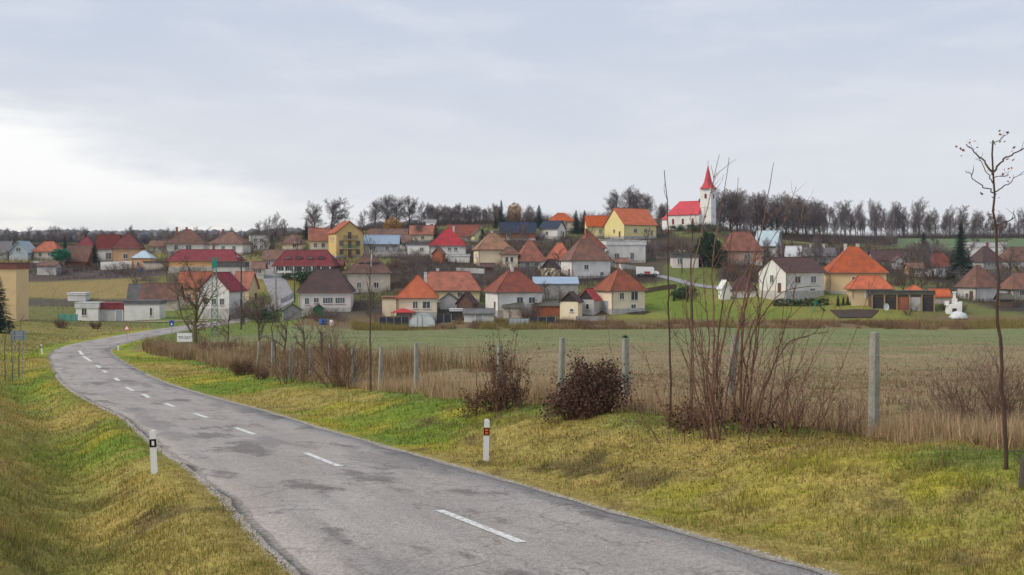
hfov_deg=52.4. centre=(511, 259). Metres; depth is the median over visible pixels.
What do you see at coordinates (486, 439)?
delineator post
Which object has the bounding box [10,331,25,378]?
sign board
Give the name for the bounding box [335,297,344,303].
window
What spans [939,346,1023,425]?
bare shrub
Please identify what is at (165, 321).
farm lane
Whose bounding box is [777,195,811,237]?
bare tree
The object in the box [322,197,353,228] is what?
bare tree
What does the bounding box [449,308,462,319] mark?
kiosk
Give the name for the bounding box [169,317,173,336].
blue sign
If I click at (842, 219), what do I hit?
bare tree
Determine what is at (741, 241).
house
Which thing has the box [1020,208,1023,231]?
bare tree
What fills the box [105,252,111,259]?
window
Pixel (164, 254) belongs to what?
bare shrub
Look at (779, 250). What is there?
orchard tree
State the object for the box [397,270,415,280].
bare shrub
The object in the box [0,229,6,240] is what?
bare tree
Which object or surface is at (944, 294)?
shed
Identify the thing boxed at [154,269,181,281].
bare shrub
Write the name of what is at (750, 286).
woodshed
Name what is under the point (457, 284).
house
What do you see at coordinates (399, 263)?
bare shrub
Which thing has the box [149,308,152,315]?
window
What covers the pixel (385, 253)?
garden wall
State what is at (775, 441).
fallen leaves
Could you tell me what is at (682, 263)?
utility pole
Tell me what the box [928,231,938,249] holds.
bare tree
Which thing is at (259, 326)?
orchard tree
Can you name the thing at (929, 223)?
bare tree
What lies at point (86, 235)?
bare tree
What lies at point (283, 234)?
bare tree
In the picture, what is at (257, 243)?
orchard tree
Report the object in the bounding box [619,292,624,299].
window
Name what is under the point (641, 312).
vegetable bed
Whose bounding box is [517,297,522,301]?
window
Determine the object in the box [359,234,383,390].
sapling
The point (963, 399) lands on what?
bare shrub
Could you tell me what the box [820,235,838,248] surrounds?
orchard tree
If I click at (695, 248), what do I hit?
thuja tree
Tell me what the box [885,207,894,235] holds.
bare tree
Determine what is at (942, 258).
house
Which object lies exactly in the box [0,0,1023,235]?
sky
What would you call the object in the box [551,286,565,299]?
orchard tree
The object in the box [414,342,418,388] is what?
fence post
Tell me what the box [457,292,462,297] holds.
window
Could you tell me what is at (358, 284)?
window
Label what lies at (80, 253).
barn
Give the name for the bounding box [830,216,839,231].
bare tree
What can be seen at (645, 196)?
bare tree
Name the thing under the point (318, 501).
road
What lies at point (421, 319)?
polytunnel
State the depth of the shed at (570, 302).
198.39 m
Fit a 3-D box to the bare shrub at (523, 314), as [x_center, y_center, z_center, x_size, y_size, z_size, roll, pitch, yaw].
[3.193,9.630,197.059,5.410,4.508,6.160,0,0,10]
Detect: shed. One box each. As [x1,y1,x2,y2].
[36,261,62,274]
[126,283,141,299]
[130,250,156,268]
[143,261,167,269]
[281,302,302,320]
[311,303,324,317]
[336,259,345,270]
[431,247,446,262]
[455,292,478,311]
[462,308,495,322]
[480,263,495,271]
[537,260,545,269]
[541,259,560,276]
[558,291,583,319]
[579,288,601,314]
[613,258,629,267]
[716,280,731,299]
[784,246,802,256]
[867,290,935,311]
[904,285,922,289]
[928,289,952,303]
[993,293,1014,306]
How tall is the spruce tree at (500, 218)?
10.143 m
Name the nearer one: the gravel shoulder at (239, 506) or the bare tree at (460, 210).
the gravel shoulder at (239, 506)
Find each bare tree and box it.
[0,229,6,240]
[25,226,32,240]
[35,228,42,243]
[44,226,53,239]
[50,227,60,241]
[57,226,64,240]
[72,228,78,241]
[76,228,95,241]
[128,225,138,238]
[164,253,234,344]
[254,221,261,233]
[259,216,271,233]
[259,226,283,248]
[271,211,282,237]
[277,218,288,238]
[302,200,327,227]
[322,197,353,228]
[357,211,366,230]
[366,198,385,225]
[377,194,402,225]
[385,195,407,224]
[401,195,420,224]
[415,221,422,232]
[416,201,427,222]
[422,202,435,220]
[422,205,432,223]
[431,203,446,223]
[431,206,439,222]
[431,209,442,222]
[441,207,453,223]
[445,208,454,222]
[451,203,466,219]
[452,205,463,221]
[458,205,469,222]
[463,209,472,220]
[468,204,479,223]
[470,205,484,222]
[477,209,482,221]
[479,208,488,221]
[488,203,505,217]
[506,227,512,241]
[515,223,523,240]
[518,222,530,244]
[524,205,532,221]
[528,207,534,221]
[538,232,546,246]
[603,189,625,213]
[619,184,646,208]
[620,188,651,211]
[639,193,658,216]
[654,202,666,222]
[716,188,737,225]
[716,198,726,223]
[721,191,738,227]
[721,191,745,231]
[726,189,746,231]
[727,187,752,230]
[728,191,746,228]
[737,198,754,229]
[739,192,767,229]
[741,219,751,232]
[742,195,758,231]
[746,190,771,229]
[756,192,775,229]
[758,192,793,229]
[761,201,782,229]
[762,237,770,258]
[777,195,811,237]
[778,193,794,233]
[779,207,793,233]
[780,205,790,235]
[793,199,812,237]
[803,200,820,231]
[805,203,821,238]
[805,235,819,260]
[806,197,835,233]
[810,235,827,263]
[822,206,828,232]
[826,204,835,230]
[830,207,840,234]
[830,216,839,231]
[833,201,847,230]
[837,199,852,233]
[837,242,843,253]
[839,204,854,232]
[847,210,856,232]
[853,205,866,232]
[854,200,862,232]
[855,212,863,236]
[859,210,866,231]
[866,204,882,232]
[867,199,882,234]
[867,201,883,235]
[876,204,891,233]
[883,223,893,246]
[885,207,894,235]
[890,202,904,236]
[890,202,912,237]
[890,206,901,236]
[899,210,913,235]
[910,197,929,233]
[910,200,922,233]
[910,211,919,234]
[917,216,928,233]
[918,246,934,274]
[922,211,935,232]
[922,240,928,251]
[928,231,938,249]
[930,211,941,232]
[930,213,937,232]
[940,215,951,236]
[945,204,959,233]
[947,214,953,231]
[955,205,969,230]
[962,213,970,231]
[967,241,976,256]
[968,231,979,241]
[970,215,978,231]
[975,212,984,233]
[978,214,988,233]
[986,211,992,232]
[988,214,999,236]
[998,213,1004,230]
[998,222,1004,234]
[1001,219,1012,232]
[1013,209,1022,231]
[1015,218,1023,233]
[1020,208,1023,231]
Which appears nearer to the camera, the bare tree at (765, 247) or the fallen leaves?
the fallen leaves
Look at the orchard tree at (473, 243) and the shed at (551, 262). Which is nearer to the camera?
the shed at (551, 262)
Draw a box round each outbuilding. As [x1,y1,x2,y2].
[439,292,458,308]
[533,301,559,315]
[669,254,698,267]
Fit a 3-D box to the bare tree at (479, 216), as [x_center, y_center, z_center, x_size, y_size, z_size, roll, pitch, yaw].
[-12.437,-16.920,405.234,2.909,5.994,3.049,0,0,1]
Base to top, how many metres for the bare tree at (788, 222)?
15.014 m
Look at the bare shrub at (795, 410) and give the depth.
21.99 m
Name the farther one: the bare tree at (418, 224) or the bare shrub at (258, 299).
the bare tree at (418, 224)
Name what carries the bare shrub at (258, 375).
on the ground at (102, 287)
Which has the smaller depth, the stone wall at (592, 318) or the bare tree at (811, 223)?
the stone wall at (592, 318)
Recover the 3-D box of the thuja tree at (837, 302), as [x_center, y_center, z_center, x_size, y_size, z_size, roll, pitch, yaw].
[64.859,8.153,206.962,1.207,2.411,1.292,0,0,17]
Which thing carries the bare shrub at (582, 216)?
on the ground at (102, 287)
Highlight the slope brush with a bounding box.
[0,218,1023,306]
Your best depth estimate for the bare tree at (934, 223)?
497.35 m
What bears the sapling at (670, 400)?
on the ground at (102, 287)
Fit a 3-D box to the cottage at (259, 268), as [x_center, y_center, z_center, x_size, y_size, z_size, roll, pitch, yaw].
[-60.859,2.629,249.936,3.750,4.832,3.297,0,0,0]
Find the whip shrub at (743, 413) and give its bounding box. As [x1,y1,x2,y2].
[608,157,875,444]
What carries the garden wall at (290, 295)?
on the ground at (102, 287)
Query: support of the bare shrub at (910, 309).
on the ground at (102, 287)
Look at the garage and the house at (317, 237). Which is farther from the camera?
the house at (317, 237)
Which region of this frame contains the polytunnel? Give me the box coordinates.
[409,313,435,326]
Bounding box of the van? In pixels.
[636,267,658,275]
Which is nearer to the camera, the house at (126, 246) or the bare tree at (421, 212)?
the house at (126, 246)
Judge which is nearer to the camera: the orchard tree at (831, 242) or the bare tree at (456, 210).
the orchard tree at (831, 242)
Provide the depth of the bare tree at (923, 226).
473.82 m
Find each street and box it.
[249,262,293,312]
[652,275,717,288]
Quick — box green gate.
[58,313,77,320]
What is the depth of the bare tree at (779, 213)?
422.33 m
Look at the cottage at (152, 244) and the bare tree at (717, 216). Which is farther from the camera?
the bare tree at (717, 216)
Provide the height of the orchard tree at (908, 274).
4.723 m
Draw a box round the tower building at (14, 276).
[0,262,30,320]
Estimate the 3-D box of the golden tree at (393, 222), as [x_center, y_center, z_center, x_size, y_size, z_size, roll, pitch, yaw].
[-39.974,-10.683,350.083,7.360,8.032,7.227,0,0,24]
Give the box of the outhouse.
[502,302,523,317]
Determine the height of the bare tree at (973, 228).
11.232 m
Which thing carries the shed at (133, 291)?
on the ground at (102, 287)
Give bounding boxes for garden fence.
[30,263,37,267]
[379,317,408,324]
[390,278,423,287]
[394,289,402,293]
[436,314,450,322]
[529,316,555,323]
[610,263,642,269]
[645,284,675,292]
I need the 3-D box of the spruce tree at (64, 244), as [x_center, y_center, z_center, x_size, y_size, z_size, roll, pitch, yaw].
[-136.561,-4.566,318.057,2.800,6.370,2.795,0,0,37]
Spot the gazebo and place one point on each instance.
(402, 310)
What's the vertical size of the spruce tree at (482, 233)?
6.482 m
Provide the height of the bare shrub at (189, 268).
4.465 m
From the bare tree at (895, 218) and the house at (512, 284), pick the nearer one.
the house at (512, 284)
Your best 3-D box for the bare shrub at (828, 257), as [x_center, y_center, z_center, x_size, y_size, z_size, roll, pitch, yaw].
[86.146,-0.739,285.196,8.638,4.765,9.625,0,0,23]
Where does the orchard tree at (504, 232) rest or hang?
on the ground at (102, 287)
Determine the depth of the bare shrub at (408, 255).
265.44 m
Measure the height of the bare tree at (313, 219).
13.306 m
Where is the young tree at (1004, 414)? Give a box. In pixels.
[955,130,1023,469]
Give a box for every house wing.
[95,234,121,262]
[407,242,430,255]
[583,215,608,236]
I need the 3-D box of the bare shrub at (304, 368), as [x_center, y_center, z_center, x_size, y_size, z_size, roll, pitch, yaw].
[-12.569,5.744,58.763,3.742,2.839,3.595,0,0,28]
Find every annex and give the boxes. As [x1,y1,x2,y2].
[381,296,396,315]
[499,247,519,266]
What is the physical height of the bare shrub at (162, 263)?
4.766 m
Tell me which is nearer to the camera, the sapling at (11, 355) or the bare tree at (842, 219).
the sapling at (11, 355)
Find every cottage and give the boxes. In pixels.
[148,240,167,252]
[249,261,267,278]
[261,249,283,269]
[281,234,306,250]
[390,234,412,248]
[890,256,906,268]
[903,262,925,276]
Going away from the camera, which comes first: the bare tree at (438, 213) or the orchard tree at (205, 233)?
the orchard tree at (205, 233)
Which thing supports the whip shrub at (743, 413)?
on the ground at (102, 287)
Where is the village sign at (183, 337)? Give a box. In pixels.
[177,333,191,348]
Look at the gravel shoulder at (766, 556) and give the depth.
17.21 m
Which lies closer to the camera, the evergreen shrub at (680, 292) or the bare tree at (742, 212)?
the evergreen shrub at (680, 292)
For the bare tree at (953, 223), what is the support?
on the ground at (102, 287)
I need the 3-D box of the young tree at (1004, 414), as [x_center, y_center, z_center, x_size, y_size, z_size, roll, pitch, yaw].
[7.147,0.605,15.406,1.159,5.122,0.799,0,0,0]
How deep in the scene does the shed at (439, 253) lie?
270.98 m
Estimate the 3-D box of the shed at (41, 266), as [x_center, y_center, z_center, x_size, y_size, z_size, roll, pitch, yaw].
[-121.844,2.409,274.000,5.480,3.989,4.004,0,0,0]
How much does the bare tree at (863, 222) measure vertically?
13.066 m
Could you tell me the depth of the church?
379.52 m
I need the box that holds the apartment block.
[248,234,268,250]
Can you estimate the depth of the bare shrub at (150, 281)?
255.41 m
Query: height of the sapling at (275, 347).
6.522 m
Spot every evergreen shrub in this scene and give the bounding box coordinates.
[245,302,282,322]
[277,271,293,278]
[291,266,320,284]
[666,225,685,230]
[671,285,696,298]
[679,286,697,293]
[682,225,701,231]
[702,222,727,229]
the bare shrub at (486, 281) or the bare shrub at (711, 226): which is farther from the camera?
the bare shrub at (711, 226)
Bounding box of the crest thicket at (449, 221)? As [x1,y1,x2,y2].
[287,213,661,234]
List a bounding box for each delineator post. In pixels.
[149,430,157,473]
[483,419,489,460]
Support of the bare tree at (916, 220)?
on the ground at (102, 287)
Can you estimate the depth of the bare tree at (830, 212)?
499.45 m
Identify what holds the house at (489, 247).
on the ground at (102, 287)
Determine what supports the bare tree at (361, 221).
on the ground at (102, 287)
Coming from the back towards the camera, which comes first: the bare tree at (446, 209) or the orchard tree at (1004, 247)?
the bare tree at (446, 209)
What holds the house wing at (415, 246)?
on the ground at (102, 287)
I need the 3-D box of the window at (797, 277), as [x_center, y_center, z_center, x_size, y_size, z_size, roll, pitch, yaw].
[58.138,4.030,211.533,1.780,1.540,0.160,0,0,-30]
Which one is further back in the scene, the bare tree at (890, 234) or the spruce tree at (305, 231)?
the bare tree at (890, 234)
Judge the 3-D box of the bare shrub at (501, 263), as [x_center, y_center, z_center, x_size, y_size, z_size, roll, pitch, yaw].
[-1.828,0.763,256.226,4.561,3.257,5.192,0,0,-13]
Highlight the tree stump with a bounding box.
[1008,450,1023,488]
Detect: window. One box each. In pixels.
[81,308,86,315]
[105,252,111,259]
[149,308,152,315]
[219,298,224,305]
[304,298,308,304]
[313,298,318,302]
[322,297,332,303]
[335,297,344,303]
[356,282,361,288]
[412,301,417,308]
[422,301,429,308]
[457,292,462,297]
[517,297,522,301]
[528,297,534,303]
[584,264,588,269]
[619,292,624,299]
[630,252,633,259]
[631,291,638,300]
[770,275,773,282]
[794,276,800,283]
[811,276,815,282]
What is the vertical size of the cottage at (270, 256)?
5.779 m
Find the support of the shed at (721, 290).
on the ground at (102, 287)
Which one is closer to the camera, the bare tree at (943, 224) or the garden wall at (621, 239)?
the garden wall at (621, 239)
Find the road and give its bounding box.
[50,318,822,574]
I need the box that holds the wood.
[0,219,492,242]
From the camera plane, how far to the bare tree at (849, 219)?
475.51 m
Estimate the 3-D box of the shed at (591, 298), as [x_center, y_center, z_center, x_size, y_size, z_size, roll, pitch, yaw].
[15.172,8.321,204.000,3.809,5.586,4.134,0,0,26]
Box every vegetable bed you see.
[629,311,649,313]
[831,309,877,317]
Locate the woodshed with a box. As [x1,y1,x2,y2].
[730,275,757,297]
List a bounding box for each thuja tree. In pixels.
[692,236,702,255]
[694,231,710,263]
[698,232,728,265]
[705,240,726,267]
[835,295,840,305]
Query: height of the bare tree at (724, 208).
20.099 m
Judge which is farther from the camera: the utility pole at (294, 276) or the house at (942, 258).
the house at (942, 258)
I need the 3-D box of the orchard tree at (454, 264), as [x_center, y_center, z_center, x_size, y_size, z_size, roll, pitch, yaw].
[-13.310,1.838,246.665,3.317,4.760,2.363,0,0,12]
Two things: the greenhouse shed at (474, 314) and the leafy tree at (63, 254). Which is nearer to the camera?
the greenhouse shed at (474, 314)
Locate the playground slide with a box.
[812,301,825,311]
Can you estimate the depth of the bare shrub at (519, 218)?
396.38 m
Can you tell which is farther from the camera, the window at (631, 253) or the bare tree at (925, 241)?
the bare tree at (925, 241)
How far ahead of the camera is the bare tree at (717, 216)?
416.57 m
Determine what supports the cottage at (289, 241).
on the ground at (102, 287)
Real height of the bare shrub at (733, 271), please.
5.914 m
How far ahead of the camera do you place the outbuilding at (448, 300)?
207.32 m
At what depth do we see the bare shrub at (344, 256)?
272.50 m
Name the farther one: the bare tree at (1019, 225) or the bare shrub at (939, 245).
the bare tree at (1019, 225)
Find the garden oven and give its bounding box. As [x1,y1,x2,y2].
[944,291,961,313]
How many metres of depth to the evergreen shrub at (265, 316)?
195.04 m
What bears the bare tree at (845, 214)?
on the ground at (102, 287)
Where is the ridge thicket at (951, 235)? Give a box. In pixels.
[722,224,1023,243]
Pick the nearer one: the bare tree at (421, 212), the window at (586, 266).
the window at (586, 266)
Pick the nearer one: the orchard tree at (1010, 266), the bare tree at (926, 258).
the bare tree at (926, 258)
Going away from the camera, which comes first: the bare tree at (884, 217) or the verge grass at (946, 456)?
the verge grass at (946, 456)
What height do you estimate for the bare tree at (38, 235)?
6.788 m
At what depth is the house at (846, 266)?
217.13 m
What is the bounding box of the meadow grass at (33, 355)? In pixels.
[0,274,936,360]
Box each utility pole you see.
[237,255,241,329]
[272,270,278,321]
[291,275,297,302]
[679,250,684,273]
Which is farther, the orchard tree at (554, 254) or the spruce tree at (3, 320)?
the orchard tree at (554, 254)
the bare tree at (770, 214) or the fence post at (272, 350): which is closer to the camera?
the fence post at (272, 350)
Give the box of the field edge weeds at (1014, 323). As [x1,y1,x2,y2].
[350,315,1023,330]
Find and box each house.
[0,241,13,258]
[7,241,34,260]
[32,241,65,259]
[77,235,94,246]
[110,233,145,261]
[164,227,208,255]
[166,246,245,272]
[178,271,211,304]
[196,272,246,318]
[207,229,251,254]
[234,271,259,301]
[272,250,338,274]
[296,269,355,315]
[308,228,330,250]
[327,221,364,257]
[345,250,391,292]
[363,235,401,252]
[368,228,408,234]
[395,272,438,317]
[409,225,436,241]
[423,268,481,302]
[425,219,436,224]
[428,226,467,258]
[447,224,479,241]
[470,228,485,241]
[472,231,510,265]
[482,264,544,316]
[499,222,536,239]
[518,239,546,266]
[538,220,566,239]
[545,243,567,266]
[548,213,573,230]
[558,239,612,278]
[574,229,606,251]
[594,264,647,314]
[601,241,645,262]
[603,208,657,239]
[721,232,763,264]
[755,230,782,261]
[756,254,826,303]
[802,244,836,263]
[824,244,888,293]
[868,250,901,264]
[925,252,950,277]
[954,265,1001,300]
[965,242,1006,256]
[969,243,1004,269]
[999,247,1023,267]
[999,272,1023,299]
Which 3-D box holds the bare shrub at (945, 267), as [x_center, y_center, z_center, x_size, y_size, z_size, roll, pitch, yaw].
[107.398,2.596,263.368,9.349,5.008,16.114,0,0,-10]
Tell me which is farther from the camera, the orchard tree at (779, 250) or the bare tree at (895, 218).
the bare tree at (895, 218)
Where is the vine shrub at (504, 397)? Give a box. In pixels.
[457,324,539,421]
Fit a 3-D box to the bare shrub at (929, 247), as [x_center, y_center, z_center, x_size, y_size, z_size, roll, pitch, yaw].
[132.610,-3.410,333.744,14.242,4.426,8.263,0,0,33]
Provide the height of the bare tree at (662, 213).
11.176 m
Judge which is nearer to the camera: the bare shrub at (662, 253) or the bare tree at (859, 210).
the bare shrub at (662, 253)
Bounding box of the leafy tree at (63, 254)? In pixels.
[49,248,70,262]
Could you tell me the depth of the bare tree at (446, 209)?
418.06 m
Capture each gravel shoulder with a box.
[48,325,316,574]
[110,320,838,574]
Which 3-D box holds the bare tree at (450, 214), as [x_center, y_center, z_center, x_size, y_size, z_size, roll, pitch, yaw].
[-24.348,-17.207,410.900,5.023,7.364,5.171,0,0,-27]
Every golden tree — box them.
[383,216,402,227]
[507,202,521,221]
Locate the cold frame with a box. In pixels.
[509,318,528,324]
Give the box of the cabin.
[66,292,90,300]
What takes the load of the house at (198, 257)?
on the ground at (102, 287)
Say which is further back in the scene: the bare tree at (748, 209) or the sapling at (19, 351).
the bare tree at (748, 209)
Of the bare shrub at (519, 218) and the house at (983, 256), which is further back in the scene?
the bare shrub at (519, 218)
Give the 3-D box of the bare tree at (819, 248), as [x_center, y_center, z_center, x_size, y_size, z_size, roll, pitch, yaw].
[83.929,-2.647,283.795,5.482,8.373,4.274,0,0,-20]
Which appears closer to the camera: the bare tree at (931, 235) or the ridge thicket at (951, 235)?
the bare tree at (931, 235)
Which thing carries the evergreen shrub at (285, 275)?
on the ground at (102, 287)
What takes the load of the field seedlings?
on the ground at (102, 287)
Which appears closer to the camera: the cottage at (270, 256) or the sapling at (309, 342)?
the sapling at (309, 342)
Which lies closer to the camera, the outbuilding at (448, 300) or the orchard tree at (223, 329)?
the orchard tree at (223, 329)
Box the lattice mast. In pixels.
[207,257,221,336]
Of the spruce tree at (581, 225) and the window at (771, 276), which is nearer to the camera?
the window at (771, 276)
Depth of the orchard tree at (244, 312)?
185.93 m
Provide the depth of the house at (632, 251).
272.96 m
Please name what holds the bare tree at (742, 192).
on the ground at (102, 287)
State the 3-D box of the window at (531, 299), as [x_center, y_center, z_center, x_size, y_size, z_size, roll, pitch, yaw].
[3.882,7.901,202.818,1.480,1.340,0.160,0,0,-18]
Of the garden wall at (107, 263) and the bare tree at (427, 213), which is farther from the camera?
the bare tree at (427, 213)
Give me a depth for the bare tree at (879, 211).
483.32 m
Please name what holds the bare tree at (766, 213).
on the ground at (102, 287)
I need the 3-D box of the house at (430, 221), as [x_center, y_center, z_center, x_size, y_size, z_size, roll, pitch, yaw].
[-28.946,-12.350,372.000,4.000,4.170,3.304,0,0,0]
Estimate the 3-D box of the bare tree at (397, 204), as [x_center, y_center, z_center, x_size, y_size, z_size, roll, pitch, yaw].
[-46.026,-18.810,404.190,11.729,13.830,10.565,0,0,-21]
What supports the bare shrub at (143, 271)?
on the ground at (102, 287)
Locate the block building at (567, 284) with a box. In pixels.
[532,277,578,298]
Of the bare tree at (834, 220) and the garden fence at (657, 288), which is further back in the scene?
the bare tree at (834, 220)
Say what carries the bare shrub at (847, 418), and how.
on the ground at (102, 287)
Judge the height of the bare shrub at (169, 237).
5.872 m
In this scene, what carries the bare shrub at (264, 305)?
on the ground at (102, 287)
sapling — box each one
[2,321,6,380]
[9,329,13,379]
[18,315,23,377]
[267,294,281,357]
[306,325,317,371]
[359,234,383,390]
[476,370,478,415]
[664,170,680,427]
[684,212,698,409]
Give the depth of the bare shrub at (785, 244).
341.51 m
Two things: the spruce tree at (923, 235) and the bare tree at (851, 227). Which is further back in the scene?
the bare tree at (851, 227)
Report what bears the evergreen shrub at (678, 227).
on the ground at (102, 287)
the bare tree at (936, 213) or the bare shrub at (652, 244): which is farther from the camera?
the bare tree at (936, 213)
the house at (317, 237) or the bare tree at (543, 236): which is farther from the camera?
the bare tree at (543, 236)
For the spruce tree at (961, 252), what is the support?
on the ground at (102, 287)
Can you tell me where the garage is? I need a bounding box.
[844,275,894,305]
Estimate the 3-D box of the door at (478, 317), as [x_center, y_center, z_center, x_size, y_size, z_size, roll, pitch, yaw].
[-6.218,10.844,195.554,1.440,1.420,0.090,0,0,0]
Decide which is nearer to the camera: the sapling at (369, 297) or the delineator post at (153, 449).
the delineator post at (153, 449)
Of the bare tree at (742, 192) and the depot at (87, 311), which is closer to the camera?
the depot at (87, 311)
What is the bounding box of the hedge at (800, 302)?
[772,298,829,305]
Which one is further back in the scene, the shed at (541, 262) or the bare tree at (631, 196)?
the bare tree at (631, 196)
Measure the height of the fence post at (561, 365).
2.624 m
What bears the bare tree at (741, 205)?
on the ground at (102, 287)
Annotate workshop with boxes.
[213,262,248,274]
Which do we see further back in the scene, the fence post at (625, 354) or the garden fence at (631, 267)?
the garden fence at (631, 267)
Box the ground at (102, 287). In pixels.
[0,223,1023,574]
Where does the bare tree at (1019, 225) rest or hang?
on the ground at (102, 287)
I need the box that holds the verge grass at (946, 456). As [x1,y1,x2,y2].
[0,355,1023,574]
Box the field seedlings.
[177,326,1023,429]
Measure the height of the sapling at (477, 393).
1.990 m
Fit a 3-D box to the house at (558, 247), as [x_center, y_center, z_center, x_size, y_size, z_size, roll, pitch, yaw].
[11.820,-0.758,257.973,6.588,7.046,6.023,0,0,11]
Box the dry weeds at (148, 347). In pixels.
[141,332,533,388]
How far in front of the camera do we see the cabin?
236.78 m
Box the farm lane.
[131,320,208,321]
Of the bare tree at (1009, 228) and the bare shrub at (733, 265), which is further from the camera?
the bare tree at (1009, 228)
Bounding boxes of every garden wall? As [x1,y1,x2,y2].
[101,261,131,269]
[281,291,293,302]
[364,251,406,256]
[456,267,484,273]
[599,239,649,241]
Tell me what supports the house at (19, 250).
on the ground at (102, 287)
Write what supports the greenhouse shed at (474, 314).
on the ground at (102, 287)
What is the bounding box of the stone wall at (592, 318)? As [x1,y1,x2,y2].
[576,316,604,320]
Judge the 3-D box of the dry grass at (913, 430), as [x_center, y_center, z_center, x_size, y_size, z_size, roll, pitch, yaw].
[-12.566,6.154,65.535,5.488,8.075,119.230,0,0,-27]
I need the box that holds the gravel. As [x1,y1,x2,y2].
[55,374,841,574]
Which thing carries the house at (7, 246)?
on the ground at (102, 287)
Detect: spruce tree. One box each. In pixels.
[0,277,18,333]
[62,236,66,248]
[87,243,100,266]
[301,219,307,240]
[432,223,437,240]
[479,228,484,241]
[492,217,498,228]
[496,200,506,223]
[534,206,542,226]
[570,210,582,233]
[580,210,585,232]
[919,232,929,246]
[946,222,973,280]
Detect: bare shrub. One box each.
[44,266,63,274]
[53,315,68,327]
[68,264,80,270]
[89,320,102,328]
[121,262,140,271]
[123,265,153,282]
[134,272,163,282]
[153,252,176,266]
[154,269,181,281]
[157,242,184,258]
[162,230,178,239]
[169,268,192,282]
[172,265,202,272]
[190,331,241,351]
[196,230,214,241]
[218,303,255,320]
[226,356,258,375]
[235,296,267,316]
[236,292,273,319]
[248,365,270,379]
[249,286,286,309]
[249,291,274,308]
[251,339,320,384]
[285,313,375,387]
[302,304,322,318]
[308,310,323,320]
[320,307,344,319]
[329,313,349,320]
[334,251,358,262]
[369,309,384,320]
[388,246,424,265]
[390,250,407,261]
[390,253,414,268]
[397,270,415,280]
[406,262,440,278]
[406,265,434,272]
[441,264,464,270]
[476,274,486,282]
[478,275,494,285]
[487,267,505,282]
[488,207,523,221]
[492,265,505,273]
[497,258,509,268]
[506,263,558,277]
[508,206,534,221]
[510,209,530,221]
[516,300,540,318]
[520,241,554,254]
[522,306,540,317]
[529,263,574,277]
[543,236,559,243]
[568,212,606,224]
[641,240,659,250]
[651,389,727,431]
[655,247,689,259]
[665,238,689,252]
[697,223,712,231]
[715,251,751,274]
[715,258,758,280]
[724,257,757,275]
[756,363,839,437]
[783,238,803,245]
[806,389,872,435]
[815,250,840,264]
[859,242,882,250]
[872,250,899,270]
[884,385,981,424]
[900,306,919,315]
[901,252,912,261]
[902,237,922,253]
[902,243,948,254]
[907,244,946,259]
[909,341,1023,428]
[925,262,965,278]
[926,240,948,250]
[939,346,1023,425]
[947,266,1018,279]
[954,271,1006,281]
[1000,269,1012,281]
[1009,257,1023,271]
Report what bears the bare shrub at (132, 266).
on the ground at (102, 287)
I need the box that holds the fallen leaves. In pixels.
[391,405,992,508]
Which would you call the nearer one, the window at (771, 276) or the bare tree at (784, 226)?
the window at (771, 276)
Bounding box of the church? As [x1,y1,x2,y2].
[661,166,716,229]
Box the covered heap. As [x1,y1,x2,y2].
[949,311,967,318]
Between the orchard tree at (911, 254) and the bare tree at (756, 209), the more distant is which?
the bare tree at (756, 209)
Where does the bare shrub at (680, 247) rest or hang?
on the ground at (102, 287)
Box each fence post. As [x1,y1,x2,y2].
[256,341,260,364]
[271,342,274,369]
[289,344,292,377]
[308,345,312,377]
[328,344,331,375]
[351,346,356,385]
[378,347,382,389]
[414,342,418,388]
[497,345,502,378]
[558,337,564,399]
[621,336,629,400]
[725,335,739,411]
[867,332,879,435]
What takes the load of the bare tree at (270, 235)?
on the ground at (102, 287)
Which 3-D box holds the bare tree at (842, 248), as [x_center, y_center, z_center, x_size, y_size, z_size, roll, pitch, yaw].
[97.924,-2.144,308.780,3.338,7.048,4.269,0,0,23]
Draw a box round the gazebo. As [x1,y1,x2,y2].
[391,308,414,320]
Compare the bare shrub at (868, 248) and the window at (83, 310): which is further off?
the bare shrub at (868, 248)
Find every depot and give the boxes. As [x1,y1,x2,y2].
[74,302,104,320]
[100,302,123,320]
[122,300,166,320]
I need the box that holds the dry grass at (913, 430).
[154,339,1023,450]
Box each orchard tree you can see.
[199,227,210,239]
[211,309,238,342]
[238,305,253,323]
[245,303,270,347]
[249,235,259,251]
[264,311,296,352]
[289,312,312,352]
[313,326,329,354]
[368,291,378,307]
[450,258,460,270]
[465,237,481,250]
[499,222,508,240]
[534,302,543,316]
[539,280,549,299]
[547,248,562,261]
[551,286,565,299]
[641,228,652,244]
[773,243,784,256]
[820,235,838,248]
[890,268,910,289]
[894,262,905,275]
[898,266,909,284]
[902,266,922,285]
[903,271,915,285]
[905,249,915,261]
[915,266,932,287]
[998,233,1014,248]
[998,242,1007,254]
[1001,246,1022,274]
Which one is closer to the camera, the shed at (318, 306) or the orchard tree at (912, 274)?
the shed at (318, 306)
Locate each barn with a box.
[63,245,94,265]
[138,283,185,310]
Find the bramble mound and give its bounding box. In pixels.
[536,349,643,428]
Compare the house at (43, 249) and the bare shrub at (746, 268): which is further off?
the house at (43, 249)
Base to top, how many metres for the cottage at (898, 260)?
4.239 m
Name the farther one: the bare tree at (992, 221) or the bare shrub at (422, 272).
the bare tree at (992, 221)
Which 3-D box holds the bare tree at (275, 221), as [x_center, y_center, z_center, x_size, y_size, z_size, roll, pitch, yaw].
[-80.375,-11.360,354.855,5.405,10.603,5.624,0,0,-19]
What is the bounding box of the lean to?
[447,254,470,262]
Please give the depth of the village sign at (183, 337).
99.98 m
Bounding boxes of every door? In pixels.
[115,310,122,320]
[475,315,482,320]
[602,300,608,310]
[778,283,780,292]
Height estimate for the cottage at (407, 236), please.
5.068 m

